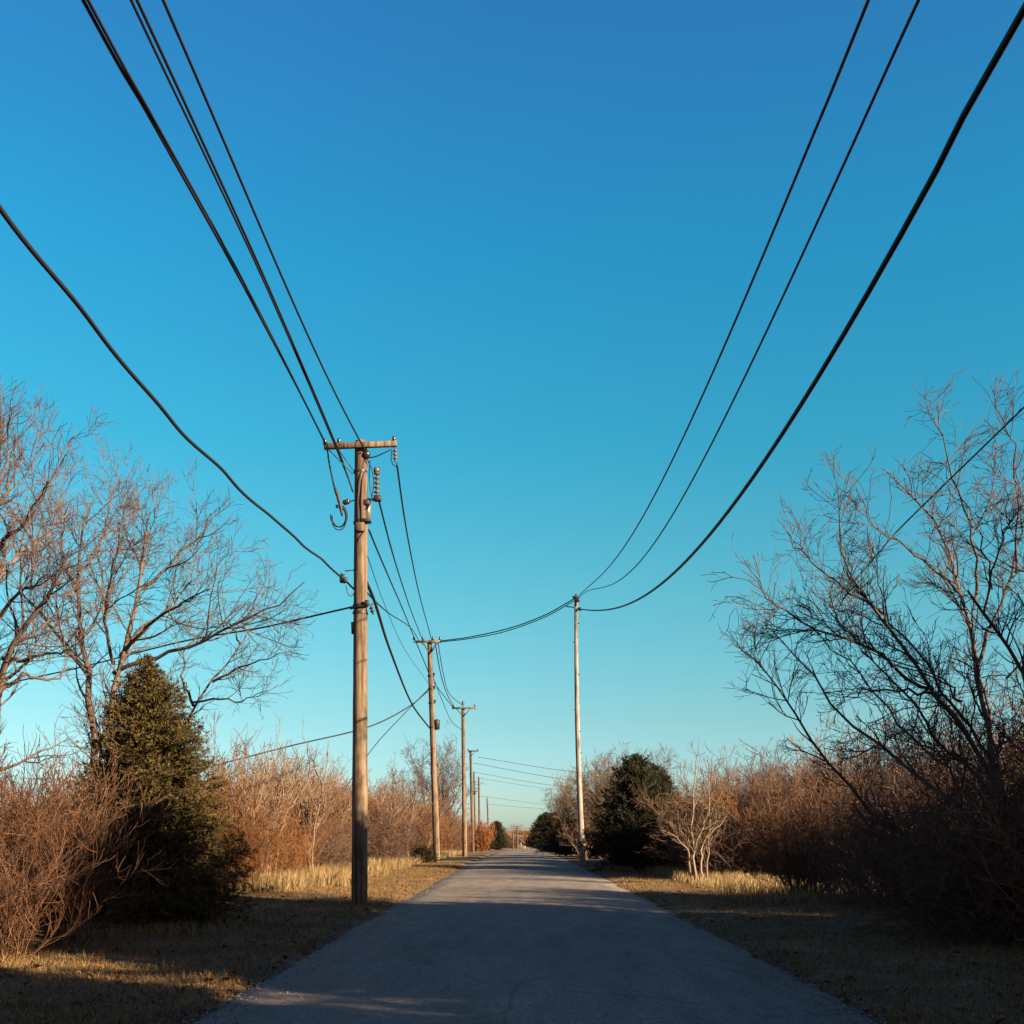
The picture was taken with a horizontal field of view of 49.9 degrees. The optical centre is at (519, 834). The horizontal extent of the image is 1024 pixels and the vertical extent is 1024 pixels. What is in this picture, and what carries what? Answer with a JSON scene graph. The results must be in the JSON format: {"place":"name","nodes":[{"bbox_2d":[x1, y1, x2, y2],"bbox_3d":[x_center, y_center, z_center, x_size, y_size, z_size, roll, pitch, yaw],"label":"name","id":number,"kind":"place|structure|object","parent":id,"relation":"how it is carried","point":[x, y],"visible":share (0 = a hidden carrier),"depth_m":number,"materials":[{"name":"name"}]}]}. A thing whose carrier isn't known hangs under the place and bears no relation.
{"place":"outdoors","nodes":[
{"label":"outdoors","id":0,"kind":"place"},
{"bbox_2d":[213,849,461,892],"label":"grass","id":1,"kind":"structure","parent":0,"point":[337,875],"depth_m":33.51,"materials":[{"name":"plant"}]},
{"bbox_2d":[0,848,1023,1023],"bbox_3d":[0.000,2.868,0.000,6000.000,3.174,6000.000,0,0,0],"label":"ground","id":2,"kind":"structure","parent":0,"point":[472,856],"depth_m":14.32,"materials":[{"name":"plant"}]},
{"bbox_2d":[0,767,78,877],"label":"shrub","id":3,"kind":"object","parent":2,"relation":"on","point":[35,802],"visible":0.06,"depth_m":28.79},
{"bbox_2d":[0,768,89,885],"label":"shrub","id":4,"kind":"object","parent":2,"relation":"on","point":[46,801],"visible":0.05,"depth_m":27.77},
{"bbox_2d":[0,723,91,867],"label":"shrub","id":5,"kind":"object","parent":2,"relation":"on","point":[7,772],"visible":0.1,"depth_m":30.67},
{"bbox_2d":[0,785,121,960],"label":"shrub","id":6,"kind":"object","parent":2,"relation":"on","point":[12,918],"visible":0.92,"depth_m":13.38,"materials":[{"name":"plant"}]},
{"bbox_2d":[0,373,143,773],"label":"bare tree","id":7,"kind":"object","parent":2,"relation":"on","point":[7,659],"visible":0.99,"depth_m":20.84,"materials":[{"name":"brown plant"}]},
{"bbox_2d":[0,758,166,920],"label":"shrub","id":8,"kind":"object","parent":2,"relation":"on","point":[53,815],"visible":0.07,"depth_m":17.95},
{"bbox_2d":[0,736,182,951],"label":"shrub","id":9,"kind":"object","parent":2,"relation":"on","point":[80,889],"visible":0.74,"depth_m":14.93,"materials":[{"name":"plant"}]},
{"bbox_2d":[0,725,203,936],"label":"shrub","id":10,"kind":"object","parent":2,"relation":"on","point":[25,810],"visible":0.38,"depth_m":16.60,"materials":[{"name":"plant"}]},
{"bbox_2d":[33,653,262,930],"bbox_3d":[-6.385,-0.578,18.726,3.695,5.096,3.913,0,0,0],"label":"evergreen tree","id":11,"kind":"object","parent":2,"relation":"on","point":[157,756],"visible":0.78,"depth_m":18.33,"materials":[{"name":"green plant"}]},
{"bbox_2d":[1,431,319,834],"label":"bare tree","id":12,"kind":"object","parent":2,"relation":"on","point":[129,641],"visible":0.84,"depth_m":25.50,"materials":[{"name":"brown plant"}]},
{"bbox_2d":[39,898,301,956],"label":"grass","id":13,"kind":"structure","parent":2,"relation":"on","point":[157,926],"depth_m":17.40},
{"bbox_2d":[186,736,269,814],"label":"shrub","id":14,"kind":"object","parent":2,"relation":"on","point":[225,778],"visible":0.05,"depth_m":37.44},
{"bbox_2d":[164,601,315,793],"bbox_3d":[-7.604,-2.434,27.554,2.942,7.896,5.156,0,0,-44],"label":"bare tree","id":15,"kind":"object","parent":2,"relation":"on","point":[213,680],"visible":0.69,"depth_m":27.36,"materials":[{"name":"grey plant"}]},
{"bbox_2d":[188,779,294,891],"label":"shrub","id":16,"kind":"object","parent":2,"relation":"on","point":[251,841],"visible":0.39,"depth_m":29.11,"materials":[{"name":"plant"}]},
{"bbox_2d":[203,728,279,869],"bbox_3d":[-7.891,-0.795,30.646,2.295,4.539,2.855,0,0,-22],"label":"sapling","id":17,"kind":"object","parent":2,"relation":"on","point":[253,792],"visible":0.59,"depth_m":30.69,"materials":[{"name":"brown plant"}]},
{"bbox_2d":[201,793,291,883],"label":"shrub","id":18,"kind":"object","parent":2,"relation":"on","point":[251,828],"visible":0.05,"depth_m":30.18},
{"bbox_2d":[195,711,304,819],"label":"shrub","id":19,"kind":"object","parent":2,"relation":"on","point":[224,760],"visible":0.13,"depth_m":44.74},
{"bbox_2d":[215,809,294,871],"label":"shrub","id":20,"kind":"object","parent":2,"relation":"on","point":[266,835],"visible":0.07,"depth_m":30.66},
{"bbox_2d":[234,724,316,833],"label":"sapling","id":21,"kind":"object","parent":2,"relation":"on","point":[287,761],"visible":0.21,"depth_m":41.66,"materials":[{"name":"brown plant"}]},
{"bbox_2d":[235,713,333,873],"bbox_3d":[-7.205,-1.115,33.255,3.358,5.340,2.700,0,0,-40],"label":"sapling","id":22,"kind":"object","parent":2,"relation":"on","point":[278,796],"visible":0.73,"depth_m":33.21,"materials":[{"name":"brown plant"}]},
{"bbox_2d":[237,795,339,868],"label":"shrub","id":23,"kind":"object","parent":2,"relation":"on","point":[305,835],"visible":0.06,"depth_m":37.38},
{"bbox_2d":[252,818,332,879],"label":"shrub","id":24,"kind":"object","parent":2,"relation":"on","point":[300,865],"visible":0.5,"depth_m":33.72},
{"bbox_2d":[249,784,347,873],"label":"shrub","id":25,"kind":"object","parent":2,"relation":"on","point":[295,837],"visible":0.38,"depth_m":35.24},
{"bbox_2d":[245,765,351,838],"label":"shrub","id":26,"kind":"object","parent":2,"relation":"on","point":[333,785],"visible":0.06,"depth_m":44.98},
{"bbox_2d":[270,720,351,875],"bbox_3d":[-6.831,-1.214,36.459,2.835,5.607,3.526,0,0,-7],"label":"sapling","id":27,"kind":"object","parent":2,"relation":"on","point":[319,802],"visible":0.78,"depth_m":36.12,"materials":[{"name":"brown plant"}]},
{"bbox_2d":[254,772,382,846],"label":"shrub","id":28,"kind":"object","parent":2,"relation":"on","point":[336,803],"visible":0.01,"depth_m":47.46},
{"bbox_2d":[283,813,370,863],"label":"shrub","id":29,"kind":"object","parent":2,"relation":"on","point":[324,817],"visible":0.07,"depth_m":41.42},
{"bbox_2d":[304,759,351,842],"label":"sapling","id":30,"kind":"object","parent":2,"relation":"on","point":[344,800],"visible":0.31,"depth_m":46.44,"materials":[{"name":"brown plant"}]},
{"bbox_2d":[292,816,368,870],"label":"shrub","id":31,"kind":"object","parent":2,"relation":"on","point":[328,859],"visible":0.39,"depth_m":38.96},
{"bbox_2d":[303,802,393,862],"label":"shrub","id":32,"kind":"object","parent":2,"relation":"on","point":[330,816],"visible":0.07,"depth_m":45.81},
{"bbox_2d":[323,436,397,904],"bbox_3d":[-3.575,-3.477,24.761,1.682,10.880,0.449,0,0,0],"label":"utility pole","id":33,"kind":"object","parent":2,"relation":"on","point":[361,604],"visible":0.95,"depth_m":24.66,"materials":[{"name":"brown wood"}]},
{"bbox_2d":[0,204,353,589],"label":"telephone cable","id":34,"kind":"object","parent":33,"relation":"attached to","point":[35,254],"visible":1,"depth_m":11.15,"materials":[{"name":"black plastic"}]},
{"bbox_2d":[6,606,352,683],"bbox_3d":[-13.709,-4.797,32.897,25.585,0.984,1.279,0,0,36],"label":"power line","id":35,"kind":"object","parent":33,"relation":"attached to","point":[208,636],"visible":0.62,"depth_m":28.62,"materials":[{"name":"black"}]},
{"bbox_2d":[86,0,326,444],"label":"power line","id":36,"kind":"object","parent":33,"relation":"attached to","point":[92,8],"visible":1,"depth_m":13.99,"materials":[{"name":"black"}]},
{"bbox_2d":[81,0,334,485],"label":"power line","id":37,"kind":"object","parent":33,"relation":"attached to","point":[103,37],"visible":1,"depth_m":14.16,"materials":[{"name":"black"}]},
{"bbox_2d":[130,0,352,487],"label":"power line","id":38,"kind":"object","parent":33,"relation":"attached to","point":[183,110],"visible":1,"depth_m":14.88,"materials":[{"name":"black"}]},
{"bbox_2d":[135,0,353,491],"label":"power line","id":39,"kind":"object","parent":33,"relation":"attached to","point":[191,117],"visible":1,"depth_m":15.04,"materials":[{"name":"black"}]},
{"bbox_2d":[161,0,365,450],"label":"power line","id":40,"kind":"object","parent":33,"relation":"attached to","point":[219,131],"visible":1,"depth_m":13.87,"materials":[{"name":"black"}]},
{"bbox_2d":[367,581,429,728],"bbox_3d":[-4.556,-6.049,43.782,0.513,0.478,38.057,0,0,-2],"label":"telephone cable","id":41,"kind":"object","parent":33,"relation":"attached to","point":[380,619],"visible":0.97,"depth_m":35.33,"materials":[{"name":"black plastic"}]},
{"bbox_2d":[378,501,422,640],"bbox_3d":[-4.409,-9.294,43.747,0.170,3.572,37.975,0,0,-4],"label":"power line","id":42,"kind":"object","parent":33,"relation":"attached to","point":[394,559],"visible":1,"depth_m":30.70,"materials":[{"name":"black"}]},
{"bbox_2d":[396,464,431,640],"bbox_3d":[-3.964,-9.666,43.646,0.206,2.827,38.170,0,0,-3],"label":"power line","id":43,"kind":"object","parent":33,"relation":"attached to","point":[408,539],"visible":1,"depth_m":31.46,"materials":[{"name":"black"}]},
{"bbox_2d":[339,798,409,860],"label":"shrub","id":44,"kind":"object","parent":2,"relation":"on","point":[383,841],"visible":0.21,"depth_m":50.89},
{"bbox_2d":[345,793,435,861],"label":"shrub","id":45,"kind":"object","parent":2,"relation":"on","point":[402,831],"visible":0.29,"depth_m":52.07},
{"bbox_2d":[368,757,425,861],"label":"sapling","id":46,"kind":"object","parent":2,"relation":"on","point":[392,803],"visible":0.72,"depth_m":52.20,"materials":[{"name":"brown plant"}]},
{"bbox_2d":[378,756,426,830],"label":"bare tree","id":47,"kind":"object","parent":2,"relation":"on","point":[405,781],"visible":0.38,"depth_m":74.56,"materials":[{"name":"grey plant"}]},
{"bbox_2d":[372,757,437,856],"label":"sapling","id":48,"kind":"object","parent":2,"relation":"on","point":[410,814],"visible":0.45,"depth_m":60.01,"materials":[{"name":"brown plant"}]},
{"bbox_2d":[402,845,441,862],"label":"low evergreen shrub","id":49,"kind":"object","parent":2,"relation":"on","point":[425,851],"visible":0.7,"depth_m":60.17,"materials":[{"name":"green plant"}]},
{"bbox_2d":[413,637,440,861],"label":"utility pole","id":50,"kind":"object","parent":2,"relation":"on","point":[434,724],"visible":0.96,"depth_m":62.76,"materials":[{"name":"brown wood"}]},
{"bbox_2d":[211,690,427,766],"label":"power line","id":51,"kind":"object","parent":50,"relation":"attached to","point":[329,736],"visible":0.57,"depth_m":55.69,"materials":[{"name":"black"}]},
{"bbox_2d":[407,787,452,847],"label":"sapling","id":52,"kind":"object","parent":2,"relation":"on","point":[439,808],"visible":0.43,"depth_m":75.79,"materials":[{"name":"brown plant"}]},
{"bbox_2d":[400,721,467,849],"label":"bare tree","id":53,"kind":"object","parent":2,"relation":"on","point":[442,780],"visible":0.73,"depth_m":92.06,"materials":[{"name":"grey plant"}]},
{"bbox_2d":[423,753,481,850],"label":"bare tree","id":54,"kind":"object","parent":2,"relation":"on","point":[456,791],"visible":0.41,"depth_m":100.66,"materials":[{"name":"grey plant"}]},
{"bbox_2d":[452,701,475,856],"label":"utility pole","id":55,"kind":"object","parent":2,"relation":"on","point":[464,828],"visible":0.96,"depth_m":89.86,"materials":[{"name":"brown wood"}]},
{"bbox_2d":[468,748,478,852],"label":"utility pole","id":56,"kind":"object","parent":2,"relation":"on","point":[471,800],"visible":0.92,"depth_m":129.85,"materials":[{"name":"brown wood"}]},
{"bbox_2d":[469,820,496,851],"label":"shrub","id":57,"kind":"object","parent":2,"relation":"on","point":[485,839],"visible":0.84,"depth_m":147.51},
{"bbox_2d":[488,820,513,850],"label":"evergreen tree","id":58,"kind":"object","parent":2,"relation":"on","point":[500,839],"visible":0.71,"depth_m":177.36,"materials":[{"name":"green plant"}]},
{"bbox_2d":[0,864,1023,1023],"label":"leaves","id":59,"kind":"object","parent":2,"relation":"on","point":[323,913],"visible":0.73,"depth_m":13.05,"materials":[{"name":"brown plant"}]},
{"bbox_2d":[523,812,548,850],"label":"evergreen tree","id":60,"kind":"object","parent":2,"relation":"on","point":[539,821],"visible":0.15,"depth_m":149.59,"materials":[{"name":"green plant"}]},
{"bbox_2d":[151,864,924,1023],"bbox_3d":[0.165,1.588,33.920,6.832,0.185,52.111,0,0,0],"label":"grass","id":61,"kind":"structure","parent":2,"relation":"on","point":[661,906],"depth_m":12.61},
{"bbox_2d":[523,812,560,853],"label":"evergreen tree","id":62,"kind":"object","parent":2,"relation":"on","point":[544,829],"visible":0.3,"depth_m":107.50,"materials":[{"name":"green plant"}]},
{"bbox_2d":[535,820,574,855],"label":"evergreen tree","id":63,"kind":"object","parent":2,"relation":"on","point":[552,843],"visible":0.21,"depth_m":91.36,"materials":[{"name":"green plant"}]},
{"bbox_2d":[539,769,602,858],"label":"bare tree","id":64,"kind":"object","parent":2,"relation":"on","point":[566,805],"visible":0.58,"depth_m":73.86,"materials":[{"name":"brown plant"}]},
{"bbox_2d":[566,594,585,865],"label":"utility pole","id":65,"kind":"object","parent":2,"relation":"on","point":[582,856],"visible":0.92,"depth_m":55.90,"materials":[{"name":"grey wood"}]},
{"bbox_2d":[577,0,869,597],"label":"power line","id":66,"kind":"object","parent":65,"relation":"attached to","point":[811,139],"visible":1,"depth_m":13.06,"materials":[{"name":"black"}]},
{"bbox_2d":[578,0,919,599],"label":"power line","id":67,"kind":"object","parent":65,"relation":"attached to","point":[855,139],"visible":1,"depth_m":12.14,"materials":[{"name":"black"}]},
{"bbox_2d":[580,2,1023,610],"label":"power line","id":68,"kind":"object","parent":65,"relation":"attached to","point":[1000,50],"visible":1,"depth_m":9.91,"materials":[{"name":"black"}]},
{"bbox_2d":[551,817,604,857],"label":"evergreen tree","id":69,"kind":"object","parent":2,"relation":"on","point":[567,848],"visible":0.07,"depth_m":79.59,"materials":[{"name":"green plant"}]},
{"bbox_2d":[558,739,680,859],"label":"bare tree","id":70,"kind":"object","parent":2,"relation":"on","point":[597,794],"visible":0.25,"depth_m":65.49,"materials":[{"name":"brown plant"}]},
{"bbox_2d":[574,752,682,871],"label":"evergreen tree","id":71,"kind":"object","parent":2,"relation":"on","point":[624,828],"visible":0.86,"depth_m":47.40,"materials":[{"name":"green plant"}]},
{"bbox_2d":[640,763,688,866],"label":"evergreen tree","id":72,"kind":"object","parent":2,"relation":"on","point":[662,775],"visible":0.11,"depth_m":49.64,"materials":[{"name":"green plant"}]},
{"bbox_2d":[631,820,702,868],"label":"shrub","id":73,"kind":"object","parent":2,"relation":"on","point":[673,855],"visible":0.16,"depth_m":45.89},
{"bbox_2d":[643,739,738,883],"bbox_3d":[5.590,-0.736,35.113,2.954,4.743,2.616,0,0,26],"label":"sapling","id":74,"kind":"object","parent":2,"relation":"on","point":[693,872],"visible":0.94,"depth_m":35.01,"materials":[{"name":"brown plant"}]},
{"bbox_2d":[651,773,733,871],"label":"shrub","id":75,"kind":"object","parent":2,"relation":"on","point":[675,821],"visible":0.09,"depth_m":43.41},
{"bbox_2d":[626,775,791,877],"bbox_3d":[7.390,-0.274,39.125,7.234,3.868,5.825,0,0,3],"label":"shrub","id":76,"kind":"object","parent":2,"relation":"on","point":[727,860],"visible":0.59,"depth_m":38.84,"materials":[{"name":"plant"}]},
{"bbox_2d":[633,745,794,873],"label":"shrub","id":77,"kind":"object","parent":2,"relation":"on","point":[684,778],"visible":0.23,"depth_m":40.56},
{"bbox_2d":[672,738,780,822],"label":"shrub","id":78,"kind":"object","parent":2,"relation":"on","point":[727,773],"visible":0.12,"depth_m":55.76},
{"bbox_2d":[679,746,847,872],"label":"shrub","id":79,"kind":"object","parent":2,"relation":"on","point":[735,777],"visible":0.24,"depth_m":40.61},
{"bbox_2d":[705,746,842,876],"bbox_3d":[8.646,-0.804,38.657,4.419,4.540,4.541,0,0,-21],"label":"shrub","id":80,"kind":"object","parent":2,"relation":"on","point":[750,803],"visible":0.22,"depth_m":38.56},
{"bbox_2d":[681,767,882,898],"bbox_3d":[6.478,-0.006,26.978,4.826,3.180,4.302,0,0,20],"label":"shrub","id":81,"kind":"object","parent":2,"relation":"on","point":[771,834],"visible":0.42,"depth_m":26.99,"materials":[{"name":"plant"}]},
{"bbox_2d":[733,740,837,866],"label":"shrub","id":82,"kind":"object","parent":2,"relation":"on","point":[778,759],"visible":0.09,"depth_m":42.93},
{"bbox_2d":[726,746,900,898],"bbox_3d":[7.060,-0.322,26.436,4.790,3.818,3.445,0,0,21],"label":"shrub","id":83,"kind":"object","parent":2,"relation":"on","point":[786,881],"visible":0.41,"depth_m":26.29,"materials":[{"name":"plant"}]},
{"bbox_2d":[739,761,916,869],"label":"shrub","id":84,"kind":"object","parent":2,"relation":"on","point":[798,788],"visible":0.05,"depth_m":40.46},
{"bbox_2d":[768,754,890,899],"bbox_3d":[7.011,-0.122,25.392,3.030,3.355,2.741,0,0,42],"label":"shrub","id":85,"kind":"object","parent":2,"relation":"on","point":[811,863],"visible":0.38,"depth_m":25.23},
{"bbox_2d":[738,715,924,862],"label":"shrub","id":86,"kind":"object","parent":2,"relation":"on","point":[826,763],"visible":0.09,"depth_m":41.19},
{"bbox_2d":[774,716,909,795],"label":"shrub","id":87,"kind":"object","parent":2,"relation":"on","point":[854,752],"visible":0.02,"depth_m":43.72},
{"bbox_2d":[700,365,1023,914],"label":"bare tree","id":88,"kind":"object","parent":2,"relation":"on","point":[939,699],"visible":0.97,"depth_m":17.94,"materials":[{"name":"brown plant"}]},
{"bbox_2d":[804,742,927,871],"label":"shrub","id":89,"kind":"object","parent":2,"relation":"on","point":[874,783],"visible":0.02,"depth_m":38.54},
{"bbox_2d":[792,744,960,910],"bbox_3d":[7.313,-0.183,21.611,3.345,3.365,3.580,0,0,-23],"label":"shrub","id":90,"kind":"object","parent":2,"relation":"on","point":[850,856],"visible":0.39,"depth_m":21.91,"materials":[{"name":"plant"}]},
{"bbox_2d":[801,804,961,906],"bbox_3d":[7.779,0.479,23.141,3.673,2.338,3.607,0,0,13],"label":"shrub","id":91,"kind":"object","parent":2,"relation":"on","point":[840,853],"visible":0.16,"depth_m":23.01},
{"bbox_2d":[791,710,1009,837],"bbox_3d":[12.964,-1.455,36.680,6.354,5.728,6.166,0,0,35],"label":"shrub","id":92,"kind":"object","parent":2,"relation":"on","point":[884,776],"visible":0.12,"depth_m":36.26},
{"bbox_2d":[814,700,1009,802],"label":"shrub","id":93,"kind":"object","parent":2,"relation":"on","point":[892,750],"visible":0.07,"depth_m":41.03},
{"bbox_2d":[811,793,1023,940],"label":"shrub","id":94,"kind":"object","parent":2,"relation":"on","point":[896,875],"visible":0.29,"depth_m":17.21,"materials":[{"name":"plant"}]},
{"bbox_2d":[828,654,1023,872],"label":"shrub","id":95,"kind":"object","parent":2,"relation":"on","point":[939,779],"visible":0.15,"depth_m":20.70,"materials":[{"name":"plant"}]},
{"bbox_2d":[830,790,1023,947],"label":"shrub","id":96,"kind":"object","parent":2,"relation":"on","point":[984,921],"visible":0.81,"depth_m":15.46,"materials":[{"name":"plant"}]},
{"bbox_2d":[842,762,1023,927],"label":"shrub","id":97,"kind":"object","parent":2,"relation":"on","point":[941,817],"visible":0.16,"depth_m":17.65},
{"bbox_2d":[889,753,1022,863],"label":"shrub","id":98,"kind":"object","parent":2,"relation":"on","point":[941,789],"visible":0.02,"depth_m":21.73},
{"bbox_2d":[911,679,1023,898],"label":"shrub","id":99,"kind":"object","parent":2,"relation":"on","point":[981,782],"visible":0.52,"depth_m":16.37,"materials":[{"name":"plant"}]},
{"bbox_2d":[925,748,1023,940],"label":"shrub","id":100,"kind":"object","parent":2,"relation":"on","point":[1021,884],"visible":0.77,"depth_m":14.80,"materials":[{"name":"plant"}]},
{"bbox_2d":[951,634,1023,849],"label":"shrub","id":101,"kind":"object","parent":2,"relation":"on","point":[1005,730],"visible":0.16,"depth_m":20.35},
{"bbox_2d":[957,770,1023,915],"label":"shrub","id":102,"kind":"object","parent":2,"relation":"on","point":[1001,837],"visible":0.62,"depth_m":15.47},
{"bbox_2d":[965,683,1023,847],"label":"shrub","id":103,"kind":"object","parent":2,"relation":"on","point":[1016,761],"visible":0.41,"depth_m":17.76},
{"bbox_2d":[0,0,1023,830],"label":"sky","id":104,"kind":"structure","parent":0,"point":[520,245],"materials":[{"name":"blue"}]},
{"bbox_2d":[193,849,875,1023],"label":"road","id":105,"kind":"structure","parent":0,"point":[521,936],"depth_m":12.68,"materials":[{"name":"asphalt"}]},
{"bbox_2d":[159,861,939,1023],"bbox_3d":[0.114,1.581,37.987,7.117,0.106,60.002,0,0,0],"label":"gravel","id":106,"kind":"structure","parent":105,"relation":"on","point":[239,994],"depth_m":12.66,"materials":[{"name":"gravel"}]},
{"bbox_2d":[591,853,861,904],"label":"grass","id":107,"kind":"structure","parent":0,"point":[737,883],"depth_m":29.51,"materials":[{"name":"plant"}]},
{"bbox_3d":[11.000,-4.204,14.000,0.260,11.927,0.260,0,0,0],"label":"utility pole","id":108,"kind":"object","parent":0,"visible":0},
{"bbox_2d":[854,407,1023,580],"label":"power line","id":109,"kind":"object","parent":108,"relation":"attached to","point":[981,448],"visible":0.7,"depth_m":18.01,"materials":[{"name":"black"}]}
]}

